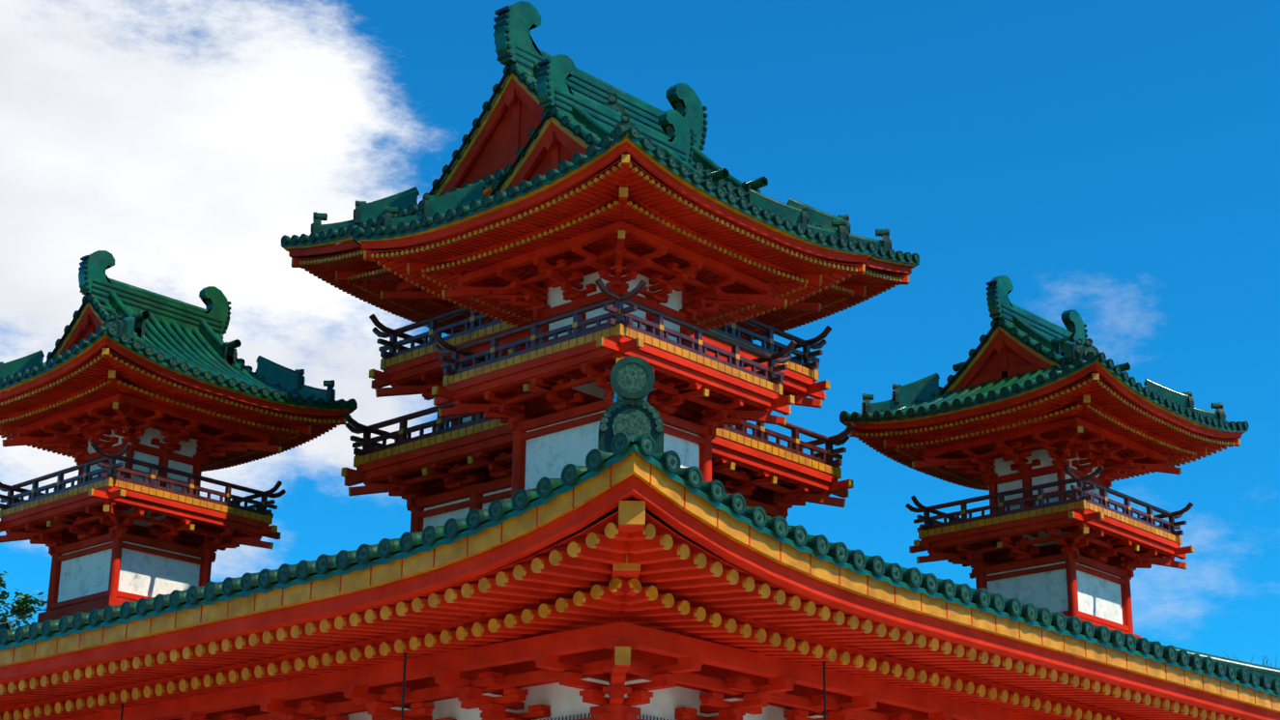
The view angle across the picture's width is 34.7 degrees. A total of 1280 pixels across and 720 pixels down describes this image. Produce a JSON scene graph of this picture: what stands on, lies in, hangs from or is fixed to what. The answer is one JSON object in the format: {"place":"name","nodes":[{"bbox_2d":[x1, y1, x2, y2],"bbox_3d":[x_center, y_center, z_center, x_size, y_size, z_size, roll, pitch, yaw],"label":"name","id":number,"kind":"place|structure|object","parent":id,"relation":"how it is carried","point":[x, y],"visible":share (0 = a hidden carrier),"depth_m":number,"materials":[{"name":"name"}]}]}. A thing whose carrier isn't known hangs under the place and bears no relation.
{"place":"outdoors","nodes":[
{"label":"outdoors","id":0,"kind":"place"},
{"bbox_2d":[0,570,48,628],"bbox_3d":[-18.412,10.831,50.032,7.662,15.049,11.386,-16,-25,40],"label":"tree","id":1,"kind":"object","parent":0,"point":[18,611],"visible":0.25,"depth_m":56.68,"materials":[{"name":"green plant"}]},
{"bbox_2d":[0,356,1279,719],"bbox_3d":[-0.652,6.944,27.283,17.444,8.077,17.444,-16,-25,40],"label":"temple roof","id":2,"kind":"structure","parent":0,"point":[634,596],"depth_m":19.52,"materials":[{"name":"red wood"}]},
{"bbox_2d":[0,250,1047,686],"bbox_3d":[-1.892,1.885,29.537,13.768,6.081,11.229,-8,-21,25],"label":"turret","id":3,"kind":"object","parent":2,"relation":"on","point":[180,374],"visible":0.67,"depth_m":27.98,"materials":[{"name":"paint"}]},
{"bbox_2d":[281,0,919,532],"bbox_3d":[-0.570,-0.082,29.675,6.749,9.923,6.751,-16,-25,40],"label":"central tower","id":4,"kind":"structure","parent":2,"relation":"on","point":[443,472],"depth_m":29.29,"materials":[{"name":"red paint"}]},
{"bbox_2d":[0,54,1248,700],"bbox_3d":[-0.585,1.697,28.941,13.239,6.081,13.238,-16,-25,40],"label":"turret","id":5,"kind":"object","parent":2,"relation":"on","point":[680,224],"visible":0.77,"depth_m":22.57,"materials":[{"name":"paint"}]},
{"bbox_2d":[0,0,1279,668],"label":"sky","id":6,"kind":"structure","parent":0,"point":[1118,161],"materials":[{"name":"blue"}]},
{"bbox_2d":[1223,650,1277,667],"bbox_3d":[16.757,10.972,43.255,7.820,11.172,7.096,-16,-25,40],"label":"bare tree","id":7,"kind":"object","parent":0,"point":[1263,660],"visible":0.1,"depth_m":44.55,"materials":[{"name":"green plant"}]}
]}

